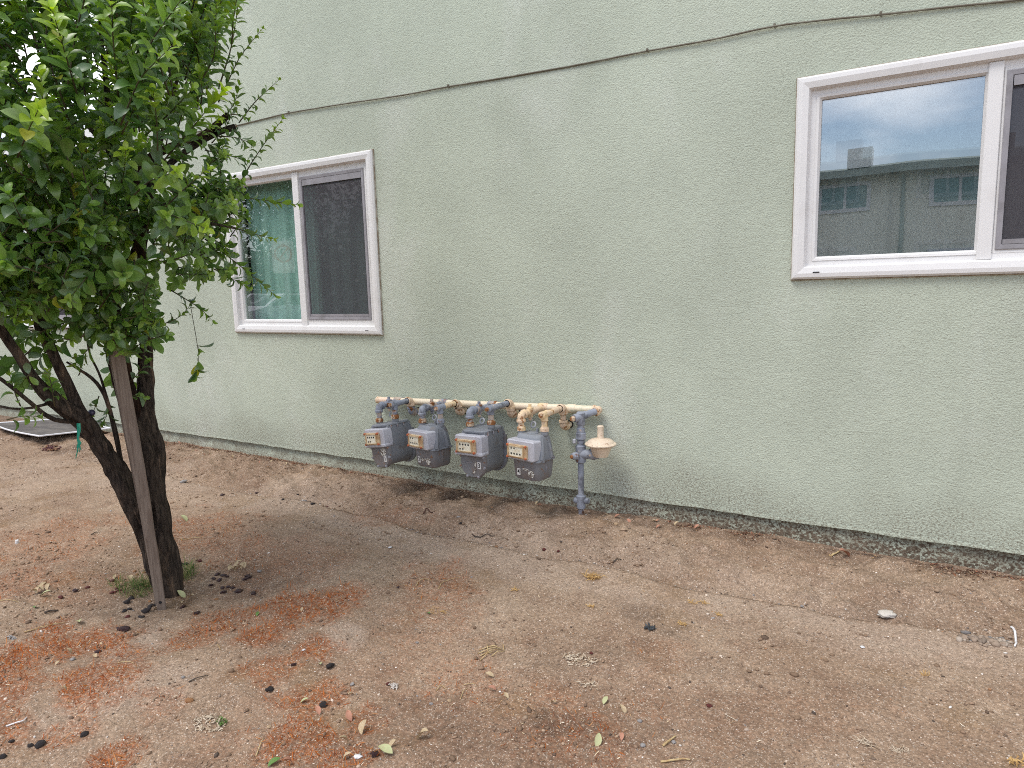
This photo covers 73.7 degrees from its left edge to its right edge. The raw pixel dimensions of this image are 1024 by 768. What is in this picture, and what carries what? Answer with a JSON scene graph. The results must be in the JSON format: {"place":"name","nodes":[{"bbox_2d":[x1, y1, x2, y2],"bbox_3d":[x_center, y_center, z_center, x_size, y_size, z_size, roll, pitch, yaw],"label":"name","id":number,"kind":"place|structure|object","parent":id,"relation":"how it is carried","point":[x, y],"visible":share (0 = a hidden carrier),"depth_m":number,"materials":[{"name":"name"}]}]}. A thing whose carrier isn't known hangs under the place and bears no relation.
{"place":"outdoors","nodes":[
{"label":"outdoors","id":0,"kind":"place"},
{"bbox_2d":[1,0,114,137],"label":"sky","id":1,"kind":"structure","parent":0,"point":[29,66],"materials":[{"name":"white"}]},
{"bbox_2d":[107,551,207,597],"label":"grass","id":2,"kind":"structure","parent":0,"point":[187,570],"depth_m":3.64,"materials":[{"name":"plant"}]},
{"bbox_2d":[388,682,397,689],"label":"cotton tuft","id":3,"kind":"object","parent":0,"point":[393,685],"visible":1,"depth_m":2.60,"materials":[{"name":"beige fabric"}]},
{"bbox_2d":[0,415,1023,767],"bbox_3d":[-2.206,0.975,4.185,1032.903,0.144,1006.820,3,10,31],"label":"ground","id":4,"kind":"structure","parent":0,"point":[868,579],"depth_m":2.96,"materials":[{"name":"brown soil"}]},
{"bbox_2d":[0,753,6,758],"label":"stone","id":5,"kind":"object","parent":4,"relation":"on","point":[3,755],"visible":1,"depth_m":2.24,"materials":[{"name":"black stone"}]},
{"bbox_2d":[6,717,26,726],"bbox_3d":[-1.736,1.188,2.393,0.062,0.015,0.022,-7,10,-35],"label":"white straw","id":6,"kind":"object","parent":4,"relation":"on","point":[15,722],"visible":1,"depth_m":2.39,"materials":[{"name":"plastic"}]},
{"bbox_2d":[34,740,45,748],"bbox_3d":[-1.589,1.212,2.299,0.032,0.019,0.032,4,10,36],"label":"stone","id":7,"kind":"object","parent":4,"relation":"on","point":[39,744],"visible":1,"depth_m":2.29,"materials":[{"name":"black stone"}]},
{"bbox_2d":[24,622,64,632],"bbox_3d":[-2.164,1.127,3.164,0.008,0.024,0.159,6,11,42],"label":"straw","id":8,"kind":"object","parent":4,"relation":"on","point":[42,626],"visible":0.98,"depth_m":3.15,"materials":[{"name":"beige plant"}]},
{"bbox_2d":[42,445,60,450],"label":"dead leaves","id":9,"kind":"object","parent":4,"relation":"on","point":[48,448],"visible":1,"depth_m":6.86,"materials":[{"name":"brown plant"}]},
{"bbox_2d":[0,419,110,436],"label":"window screen","id":10,"kind":"object","parent":4,"relation":"on","point":[45,427],"depth_m":7.66,"materials":[{"name":"grey"}]},
{"bbox_2d":[80,731,88,736],"bbox_3d":[-1.474,1.207,2.355,0.026,0.015,0.024,-6,9,-29],"label":"stone","id":11,"kind":"object","parent":4,"relation":"on","point":[84,733],"visible":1,"depth_m":2.35,"materials":[{"name":"black stone"}]},
{"bbox_2d":[116,626,129,631],"bbox_3d":[-1.801,1.131,3.162,0.060,0.015,0.045,9,10,-13],"label":"fallen plum","id":12,"kind":"object","parent":4,"relation":"on","point":[124,628],"visible":1,"depth_m":3.15,"materials":[{"name":"food"}]},
{"bbox_2d":[107,300,166,610],"bbox_3d":[-1.816,0.400,3.292,0.086,1.598,0.152,3,10,31],"label":"wooden stake","id":13,"kind":"object","parent":4,"relation":"on","point":[119,370],"visible":0.84,"depth_m":3.28,"materials":[{"name":"brown"}]},
{"bbox_2d":[141,607,151,613],"bbox_3d":[-1.819,1.123,3.397,0.052,0.024,0.040,-22,14,-18],"label":"fallen plum","id":14,"kind":"object","parent":4,"relation":"on","point":[146,610],"visible":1,"depth_m":3.39,"materials":[{"name":"black food"}]},
{"bbox_2d":[0,0,302,597],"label":"plum tree","id":15,"kind":"object","parent":4,"relation":"on","point":[69,256],"visible":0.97,"depth_m":2.84,"materials":[{"name":"green plant"}]},
{"bbox_2d":[75,423,80,458],"bbox_3d":[-2.033,0.160,3.170,0.045,0.359,0.123,-7,10,-32],"label":"tie tape","id":16,"kind":"object","parent":15,"relation":"attached to","point":[78,435],"visible":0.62,"depth_m":3.14,"materials":[{"name":"green plastic"}]},
{"bbox_2d":[177,590,185,597],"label":"dead leaf","id":17,"kind":"object","parent":4,"relation":"on","point":[182,593],"visible":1,"depth_m":3.55,"materials":[{"name":"green plant"}]},
{"bbox_2d":[185,697,193,702],"bbox_3d":[-1.192,1.169,2.523,0.031,0.015,0.021,3,34,-7],"label":"plum stone","id":18,"kind":"object","parent":4,"relation":"on","point":[188,700],"visible":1,"depth_m":2.52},
{"bbox_2d":[193,713,225,732],"bbox_3d":[-1.064,1.197,2.405,0.134,0.029,0.096,3,10,31],"label":"dry weed","id":19,"kind":"object","parent":4,"relation":"on","point":[210,716],"visible":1,"depth_m":2.41,"materials":[{"name":"beige plant"}]},
{"bbox_2d":[216,716,227,725],"bbox_3d":[-1.032,1.196,2.421,0.039,0.024,0.041,-2,8,-1],"label":"sprig","id":20,"kind":"object","parent":4,"relation":"on","point":[221,722],"visible":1,"depth_m":2.43,"materials":[{"name":"green plant"}]},
{"bbox_2d":[265,686,273,691],"bbox_3d":[-0.924,1.165,2.604,0.033,0.014,0.034,5,10,38],"label":"fallen plum","id":21,"kind":"object","parent":4,"relation":"on","point":[270,688],"visible":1,"depth_m":2.60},
{"bbox_2d":[268,757,279,766],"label":"dead leaf","id":22,"kind":"object","parent":4,"relation":"on","point":[273,760],"visible":1,"depth_m":2.20,"materials":[{"name":"green plant"}]},
{"bbox_2d":[315,706,320,714],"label":"dead leaf","id":23,"kind":"object","parent":4,"relation":"on","point":[318,709],"visible":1,"depth_m":2.46,"materials":[{"name":"pink plant"}]},
{"bbox_2d":[319,701,327,707],"bbox_3d":[-0.693,1.178,2.511,0.033,0.015,0.036,3,17,3],"label":"fallen plum","id":24,"kind":"object","parent":4,"relation":"on","point":[322,704],"visible":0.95,"depth_m":2.50,"materials":[{"name":"black food"}]},
{"bbox_2d":[326,663,334,667],"bbox_3d":[-0.730,1.130,2.741,0.039,0.016,0.041,-17,4,-12],"label":"fallen plum","id":25,"kind":"object","parent":4,"relation":"on","point":[329,665],"visible":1,"depth_m":2.73,"materials":[{"name":"black food"}]},
{"bbox_2d":[0,505,677,767],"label":"dead moss","id":26,"kind":"object","parent":4,"relation":"on","point":[102,676],"visible":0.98,"depth_m":2.82,"materials":[{"name":"orange plant"}]},
{"bbox_2d":[346,710,351,720],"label":"dead leaf","id":27,"kind":"object","parent":4,"relation":"on","point":[348,715],"visible":1,"depth_m":2.42,"materials":[{"name":"pink plant"}]},
{"bbox_2d":[353,753,362,758],"bbox_3d":[-0.499,1.209,2.218,0.032,0.007,0.024,-3,12,-16],"label":"paper bit","id":28,"kind":"object","parent":4,"relation":"on","point":[357,756],"visible":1,"depth_m":2.21,"materials":[{"name":"white paper"}]},
{"bbox_2d":[358,719,366,733],"bbox_3d":[-0.514,1.186,2.363,0.026,0.031,0.046,-10,11,25],"label":"dead leaf","id":29,"kind":"object","parent":4,"relation":"on","point":[361,725],"visible":1,"depth_m":2.36,"materials":[{"name":"beige plant"}]},
{"bbox_2d":[370,750,379,757],"bbox_3d":[-0.449,1.207,2.228,0.027,0.014,0.030,-7,10,-32],"label":"fallen plum","id":30,"kind":"object","parent":4,"relation":"on","point":[375,753],"visible":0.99,"depth_m":2.22,"materials":[{"name":"brown food"}]},
{"bbox_2d":[378,744,392,753],"bbox_3d":[-0.415,1.190,2.228,0.063,0.016,0.031,3,9,28],"label":"dead leaf","id":31,"kind":"object","parent":4,"relation":"on","point":[386,748],"visible":1,"depth_m":2.23,"materials":[{"name":"yellow plant"}]},
{"bbox_2d":[417,728,427,739],"bbox_3d":[-0.300,1.181,2.301,0.050,0.034,0.029,-16,3,22],"label":"dead leaf","id":32,"kind":"object","parent":4,"relation":"on","point":[422,731],"visible":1,"depth_m":2.30,"materials":[{"name":"beige plant"}]},
{"bbox_2d":[478,644,503,660],"bbox_3d":[-0.088,1.112,2.854,0.113,0.023,0.121,-2,8,-6],"label":"straw bundle","id":33,"kind":"object","parent":4,"relation":"on","point":[488,652],"visible":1,"depth_m":2.85,"materials":[{"name":"beige plant"}]},
{"bbox_2d":[0,0,1023,575],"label":"apartment building","id":34,"kind":"structure","parent":4,"relation":"on","point":[628,244],"depth_m":4.21,"materials":[{"name":"paint"}]},
{"bbox_2d":[7,228,71,329],"bbox_3d":[-5.649,-1.348,8.046,1.799,1.405,0.085,3,10,31],"label":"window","id":35,"kind":"structure","parent":34,"relation":"in","point":[62,315],"depth_m":7.85,"materials":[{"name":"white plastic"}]},
{"bbox_2d":[245,180,300,318],"bbox_3d":[-1.688,-1.116,5.838,1.720,1.541,0.056,3,10,31],"label":"curtain","id":36,"kind":"object","parent":34,"relation":"hanging from","point":[274,264],"visible":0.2,"depth_m":6.09,"materials":[{"name":"fabric"}]},
{"bbox_2d":[225,149,383,335],"bbox_3d":[-1.775,-1.119,5.698,1.781,1.405,0.085,3,10,31],"label":"window","id":37,"kind":"structure","parent":34,"relation":"in","point":[336,225],"depth_m":5.50,"materials":[{"name":"white plastic"}]},
{"bbox_2d":[375,397,419,423],"bbox_3d":[-0.866,0.197,5.154,0.222,0.203,0.355,3,10,31],"label":"meter piping","id":38,"kind":"object","parent":34,"relation":"attached to","point":[393,404],"visible":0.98,"depth_m":5.08,"materials":[{"name":"grey paint"}]},
{"bbox_2d":[363,419,415,467],"bbox_3d":[-0.906,0.447,5.064,0.234,0.322,0.313,-6,4,40],"label":"gas meter","id":39,"kind":"object","parent":38,"relation":"attached to","point":[386,442],"visible":0.97,"depth_m":4.99,"materials":[{"name":"grey paint"}]},
{"bbox_2d":[365,432,380,444],"bbox_3d":[-1.016,0.401,4.963,0.159,0.090,0.023,-6,4,40],"label":"index window","id":40,"kind":"structure","parent":39,"relation":"in","point":[370,438],"depth_m":4.95,"materials":[{"name":"plastic"}]},
{"bbox_2d":[418,399,467,426],"bbox_3d":[-0.501,0.198,4.912,0.228,0.180,0.385,3,10,31],"label":"meter piping","id":41,"kind":"object","parent":34,"relation":"attached to","point":[439,406],"visible":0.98,"depth_m":4.84,"materials":[{"name":"grey paint"}]},
{"bbox_2d":[406,420,452,467],"bbox_3d":[-0.574,0.417,4.808,0.246,0.321,0.261,4,10,44],"label":"gas meter","id":42,"kind":"object","parent":41,"relation":"attached to","point":[430,443],"visible":1,"depth_m":4.74,"materials":[{"name":"grey paint"}]},
{"bbox_2d":[408,433,423,447],"bbox_3d":[-0.673,0.396,4.737,0.160,0.089,0.022,4,10,44],"label":"index window","id":43,"kind":"structure","parent":42,"relation":"in","point":[414,440],"depth_m":4.73,"materials":[{"name":"plastic"}]},
{"bbox_2d":[375,396,601,514],"bbox_3d":[-0.277,0.499,4.866,1.930,0.807,0.232,3,10,31],"label":"gas manifold","id":44,"kind":"object","parent":34,"relation":"attached to","point":[579,417],"visible":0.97,"depth_m":4.39,"materials":[{"name":"beige paint"}]},
{"bbox_2d":[516,403,572,435],"bbox_3d":[0.210,0.226,4.453,0.236,0.193,0.429,3,10,31],"label":"meter piping","id":45,"kind":"object","parent":44,"relation":"attached to","point":[530,411],"visible":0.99,"depth_m":4.39,"materials":[{"name":"beige paint"}]},
{"bbox_2d":[506,428,554,480],"bbox_3d":[0.122,0.442,4.332,0.246,0.321,0.261,6,11,39],"label":"gas meter","id":46,"kind":"object","parent":45,"relation":"attached to","point":[530,452],"visible":0.99,"depth_m":4.26,"materials":[{"name":"grey paint"}]},
{"bbox_2d":[507,443,527,459],"bbox_3d":[0.031,0.420,4.253,0.160,0.089,0.022,6,11,39],"label":"index window","id":47,"kind":"structure","parent":46,"relation":"in","point":[518,451],"depth_m":4.24,"materials":[{"name":"plastic"}]},
{"bbox_2d":[570,425,615,463],"bbox_3d":[0.521,0.384,4.304,0.278,0.254,0.196,3,10,31],"label":"gas regulator","id":48,"kind":"object","parent":44,"relation":"attached to","point":[600,445],"visible":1,"depth_m":4.25,"materials":[{"name":"beige paint"}]},
{"bbox_2d":[465,399,519,428],"bbox_3d":[-0.135,0.199,4.668,0.237,0.190,0.417,3,10,31],"label":"meter piping","id":49,"kind":"object","parent":34,"relation":"attached to","point":[490,407],"visible":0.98,"depth_m":4.59,"materials":[{"name":"grey paint"}]},
{"bbox_2d":[454,424,507,478],"bbox_3d":[-0.210,0.453,4.567,0.234,0.322,0.313,3,9,33],"label":"gas meter","id":50,"kind":"object","parent":49,"relation":"attached to","point":[481,450],"visible":1,"depth_m":4.49,"materials":[{"name":"grey paint"}]},
{"bbox_2d":[456,438,475,453],"bbox_3d":[-0.303,0.406,4.450,0.159,0.090,0.023,3,9,33],"label":"index window","id":51,"kind":"structure","parent":50,"relation":"in","point":[462,445],"depth_m":4.44,"materials":[{"name":"plastic"}]},
{"bbox_2d":[147,0,1023,138],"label":"cable","id":52,"kind":"object","parent":34,"relation":"attached to","point":[879,14],"visible":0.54,"depth_m":3.85,"materials":[{"name":"black rubber"}]},
{"bbox_2d":[790,39,1023,280],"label":"window","id":53,"kind":"structure","parent":34,"relation":"in","point":[1001,63],"depth_m":3.30,"materials":[{"name":"white plastic"}]},
{"bbox_2d":[0,432,1023,767],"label":"soil crumbs","id":54,"kind":"object","parent":4,"relation":"on","point":[530,710],"visible":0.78,"depth_m":3.22,"materials":[{"name":"brown soil"}]},
{"bbox_2d":[0,444,1023,767],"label":"dry litter","id":55,"kind":"object","parent":4,"relation":"on","point":[316,640],"visible":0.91,"depth_m":2.85,"materials":[{"name":"brown plant"}]},
{"bbox_2d":[102,430,1023,580],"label":"wall litter","id":56,"kind":"object","parent":4,"relation":"on","point":[751,533],"depth_m":4.16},
{"bbox_2d":[295,498,846,617],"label":"channel gravel","id":57,"kind":"structure","parent":4,"relation":"on","point":[802,606],"depth_m":3.82,"materials":[{"name":"gravel"}]},
{"bbox_2d":[563,652,597,666],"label":"dry stalks","id":58,"kind":"object","parent":4,"relation":"on","point":[576,658],"visible":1,"depth_m":2.76,"materials":[{"name":"beige plant"}]},
{"bbox_2d":[575,680,597,689],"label":"dry flakes","id":59,"kind":"object","parent":4,"relation":"on","point":[592,682],"visible":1,"depth_m":2.59,"materials":[{"name":"beige plant"}]},
{"bbox_2d":[582,569,604,580],"bbox_3d":[0.421,0.989,3.545,0.120,0.044,0.091,-6,9,-26],"label":"dry tuft","id":60,"kind":"object","parent":4,"relation":"on","point":[591,577],"visible":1,"depth_m":3.54,"materials":[{"name":"gold plant"}]},
{"bbox_2d":[594,733,601,745],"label":"dead leaf","id":61,"kind":"object","parent":4,"relation":"on","point":[598,739],"visible":1,"depth_m":2.25,"materials":[{"name":"yellow plant"}]},
{"bbox_2d":[602,696,607,703],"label":"dead leaf","id":62,"kind":"object","parent":4,"relation":"on","point":[604,699],"visible":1,"depth_m":2.49,"materials":[{"name":"yellow plant"}]},
{"bbox_2d":[619,732,623,740],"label":"dead leaf","id":63,"kind":"object","parent":4,"relation":"on","point":[621,734],"visible":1,"depth_m":2.28,"materials":[{"name":"plant"}]},
{"bbox_2d":[620,704,626,712],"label":"dead leaf","id":64,"kind":"object","parent":4,"relation":"on","point":[623,708],"visible":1,"depth_m":2.43,"materials":[{"name":"beige plant"}]},
{"bbox_2d":[644,622,656,630],"bbox_3d":[0.607,1.065,2.990,0.053,0.019,0.067,1,9,17],"label":"plastic scrap","id":65,"kind":"object","parent":4,"relation":"on","point":[652,627],"visible":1,"depth_m":2.98,"materials":[{"name":"grey plastic"}]},
{"bbox_2d":[662,735,675,746],"bbox_3d":[0.523,1.186,2.271,0.076,0.010,0.007,-10,11,-44],"label":"twig","id":66,"kind":"object","parent":4,"relation":"on","point":[667,741],"visible":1,"depth_m":2.27,"materials":[{"name":"wood"}]},
{"bbox_2d":[661,758,689,762],"bbox_3d":[0.520,1.198,2.174,0.095,0.013,0.011,-2,8,-3],"label":"twig","id":67,"kind":"object","parent":4,"relation":"on","point":[668,760],"visible":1,"depth_m":2.17,"materials":[{"name":"wood"}]},
{"bbox_2d":[840,548,849,556],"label":"dead leaf","id":68,"kind":"object","parent":4,"relation":"on","point":[846,552],"visible":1,"depth_m":3.67,"materials":[{"name":"brown plant"}]},
{"bbox_2d":[854,734,880,748],"bbox_3d":[1.153,1.163,2.219,0.076,0.018,0.064,-1,8,7],"label":"dry root","id":69,"kind":"object","parent":4,"relation":"on","point":[863,739],"visible":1,"depth_m":2.22,"materials":[{"name":"beige plant"}]},
{"bbox_2d":[877,609,896,617],"bbox_3d":[1.690,1.038,3.082,0.088,0.023,0.064,-1,8,3],"label":"white rock","id":70,"kind":"object","parent":4,"relation":"on","point":[886,613],"visible":1,"depth_m":3.07,"materials":[{"name":"white stone"}]},
{"bbox_2d":[956,627,1013,647],"bbox_3d":[1.980,1.061,2.861,0.210,0.071,0.256,3,10,31],"label":"rubble","id":71,"kind":"object","parent":4,"relation":"on","point":[983,639],"visible":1,"depth_m":2.80,"materials":[{"name":"beige stone"}]},
{"bbox_2d":[1010,626,1016,646],"bbox_3d":[2.098,1.070,2.848,0.024,0.060,0.222,4,10,33],"label":"cable tie","id":72,"kind":"object","parent":4,"relation":"on","point":[1015,635],"visible":0.88,"depth_m":2.90,"materials":[{"name":"white plastic"}]},
{"bbox_2d":[1007,752,1023,766],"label":"weed","id":73,"kind":"object","parent":4,"relation":"on","point":[1012,760],"visible":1,"depth_m":2.09,"materials":[{"name":"yellow plant"}]},
{"bbox_2d":[892,744,908,753],"bbox_3d":[1.240,1.169,2.191,0.062,0.020,0.037,1,9,17],"label":"dry root","id":74,"kind":"object","parent":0,"point":[897,749],"visible":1,"depth_m":2.19,"materials":[{"name":"beige plant"}]},
{"bbox_2d":[817,76,1003,256],"bbox_3d":[2.347,-1.043,3.366,1.680,1.192,0.056,3,10,31],"label":"window pane","id":75,"kind":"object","parent":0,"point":[899,170],"visible":0.47,"depth_m":3.55,"materials":[{"name":"clear glass"}]}
]}

